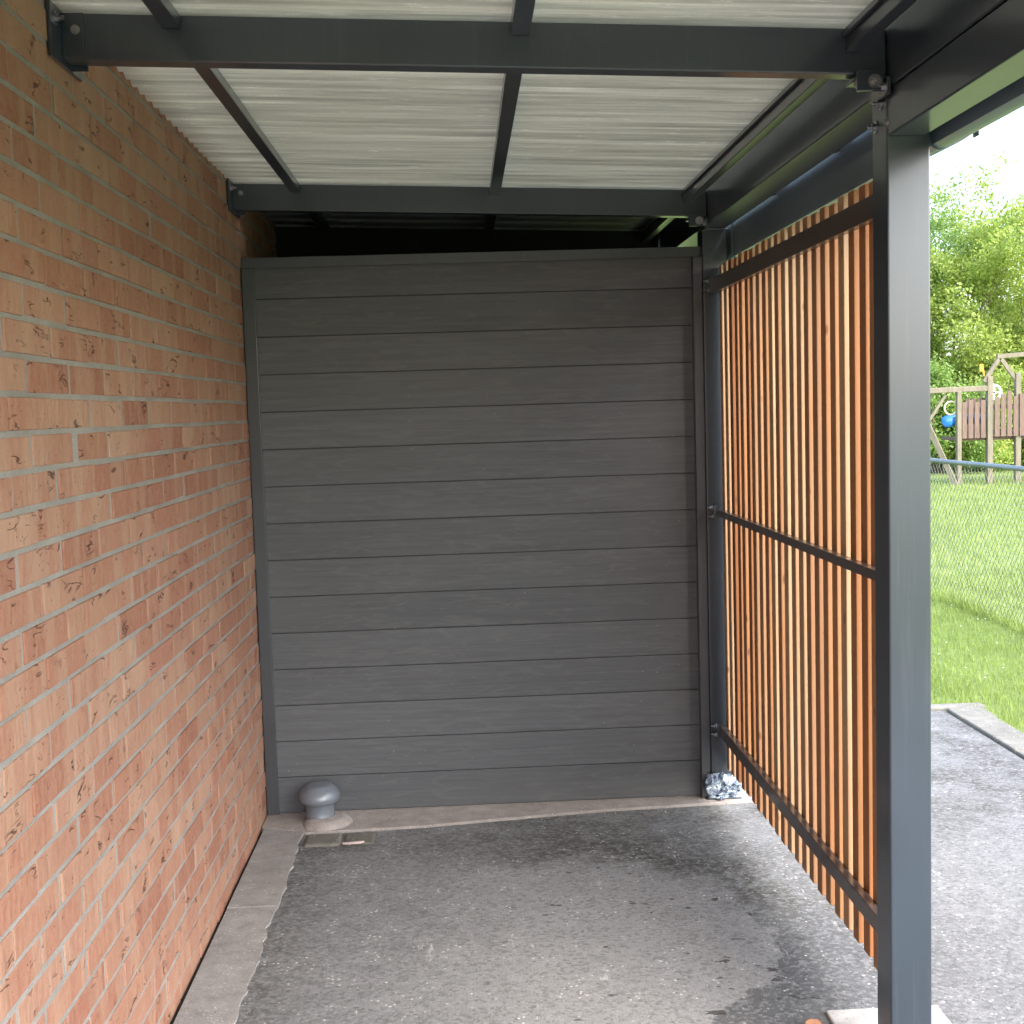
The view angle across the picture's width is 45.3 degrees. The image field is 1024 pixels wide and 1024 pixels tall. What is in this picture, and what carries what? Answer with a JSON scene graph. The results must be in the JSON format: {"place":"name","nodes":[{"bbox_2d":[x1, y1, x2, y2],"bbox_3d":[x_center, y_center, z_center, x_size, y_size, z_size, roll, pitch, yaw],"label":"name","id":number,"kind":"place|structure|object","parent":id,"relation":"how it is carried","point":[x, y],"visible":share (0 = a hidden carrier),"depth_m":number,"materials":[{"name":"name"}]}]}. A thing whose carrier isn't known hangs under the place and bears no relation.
{"place":"outdoors","nodes":[
{"label":"outdoors","id":0,"kind":"place"},
{"bbox_2d":[170,831,261,1023],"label":"soil","id":1,"kind":"structure","parent":0,"point":[192,979],"depth_m":3.81,"materials":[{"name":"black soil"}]},
{"bbox_2d":[262,790,752,834],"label":"concrete slab","id":2,"kind":"structure","parent":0,"point":[366,820],"depth_m":4.98,"materials":[{"name":"grey concrete"}]},
{"bbox_2d":[299,781,352,830],"bbox_3d":[-0.743,1.171,4.909,0.222,0.161,0.218,-2,5,-2],"label":"vent cowl","id":3,"kind":"object","parent":2,"relation":"on","point":[318,799],"visible":1,"depth_m":4.88,"materials":[{"name":"paint"}]},
{"bbox_2d":[241,246,710,814],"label":"panel wall","id":4,"kind":"structure","parent":2,"relation":"on","point":[479,498],"depth_m":4.97,"materials":[{"name":"grey wood"}]},
{"bbox_2d":[703,772,742,799],"bbox_3d":[0.870,1.114,5.105,0.188,0.109,0.188,-2,5,-2],"label":"plastic wrap","id":5,"kind":"object","parent":2,"relation":"on","point":[721,785],"visible":0.63,"depth_m":5.04,"materials":[{"name":"white plastic"}]},
{"bbox_2d":[235,710,1023,1023],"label":"driveway","id":6,"kind":"structure","parent":0,"point":[718,914],"depth_m":3.90,"materials":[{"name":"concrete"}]},
{"bbox_2d":[173,828,303,1023],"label":"concrete edge strip","id":7,"kind":"object","parent":6,"relation":"on","point":[217,993],"visible":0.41,"depth_m":3.87,"materials":[{"name":"grey concrete"}]},
{"bbox_2d":[304,833,375,846],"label":"edging block","id":8,"kind":"structure","parent":6,"relation":"on","point":[320,840],"depth_m":4.72,"materials":[{"name":"grey concrete"}]},
{"bbox_2d":[342,841,363,844],"bbox_3d":[-0.603,1.257,4.663,0.084,0.010,0.019,-3,5,-12],"label":"stone chip","id":9,"kind":"object","parent":6,"relation":"on","point":[353,842],"visible":1,"depth_m":4.66,"materials":[{"name":"beige stone"}]},
{"bbox_2d":[805,1019,821,1023],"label":"brick chip","id":10,"kind":"object","parent":6,"relation":"on","point":[813,1021],"visible":1,"depth_m":3.21,"materials":[{"name":"orange brick"}]},
{"bbox_2d":[826,1005,951,1023],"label":"concrete footing","id":11,"kind":"object","parent":6,"relation":"on","point":[859,1016],"visible":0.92,"depth_m":3.24,"materials":[{"name":"white concrete"}]},
{"bbox_2d":[46,0,1023,1023],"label":"canopy","id":12,"kind":"object","parent":11,"relation":"on","point":[718,132],"visible":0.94,"depth_m":2.92,"materials":[{"name":"metal"}]},
{"bbox_2d":[704,181,876,968],"bbox_3d":[0.873,0.118,3.963,0.085,2.037,2.017,-2,5,-2],"label":"slatted screen","id":13,"kind":"object","parent":12,"relation":"attached to","point":[796,733],"visible":0.94,"depth_m":3.74,"materials":[{"name":"brown wood"}]},
{"bbox_2d":[930,455,1023,732],"bbox_3d":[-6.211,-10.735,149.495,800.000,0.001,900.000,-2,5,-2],"label":"lawn","id":14,"kind":"structure","parent":0,"point":[994,706],"depth_m":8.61,"materials":[{"name":"green plant"}]},
{"bbox_2d":[0,0,276,1023],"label":"brick house","id":15,"kind":"structure","parent":14,"relation":"on","point":[132,792],"depth_m":2.99,"materials":[{"name":"brick"}]},
{"bbox_2d":[930,351,1013,472],"bbox_3d":[9.079,-2.009,26.246,3.529,2.860,2.576,-2,5,-2],"label":"bush","id":16,"kind":"object","parent":14,"relation":"on","point":[939,376],"visible":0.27,"depth_m":25.72,"materials":[{"name":"green plant"}]},
{"bbox_2d":[930,150,1023,396],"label":"tree","id":17,"kind":"object","parent":14,"relation":"on","point":[1000,265],"visible":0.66,"depth_m":27.90,"materials":[{"name":"green plant"}]},
{"bbox_2d":[930,352,1023,485],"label":"climbing frame","id":18,"kind":"object","parent":14,"relation":"on","point":[971,419],"visible":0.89,"depth_m":22.27,"materials":[{"name":"brown wood"}]},
{"bbox_2d":[930,458,1023,623],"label":"chain link fence","id":19,"kind":"object","parent":14,"relation":"on","point":[1014,468],"visible":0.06,"depth_m":9.21,"materials":[{"name":"metal"}]},
{"bbox_2d":[930,166,1023,352],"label":"tree","id":20,"kind":"object","parent":14,"relation":"on","point":[938,227],"visible":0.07,"depth_m":29.87,"materials":[{"name":"green plant"}]},
{"bbox_2d":[930,166,1023,402],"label":"tree","id":21,"kind":"object","parent":14,"relation":"on","point":[996,311],"visible":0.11,"depth_m":32.48,"materials":[{"name":"green plant"}]},
{"bbox_2d":[931,702,1023,759],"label":"kerb","id":22,"kind":"structure","parent":14,"relation":"on","point":[994,728],"depth_m":6.05,"materials":[{"name":"grey concrete"}]},
{"bbox_2d":[935,362,1023,471],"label":"bush","id":23,"kind":"object","parent":14,"relation":"on","point":[1008,383],"visible":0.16,"depth_m":26.36,"materials":[{"name":"green plant"}]},
{"bbox_2d":[1000,399,1023,465],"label":"bush","id":24,"kind":"object","parent":14,"relation":"on","point":[1022,453],"visible":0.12,"depth_m":26.74,"materials":[{"name":"green plant"}]},
{"bbox_2d":[930,106,1023,396],"label":"sky","id":25,"kind":"structure","parent":0,"point":[1006,134],"materials":[{"name":"white"}]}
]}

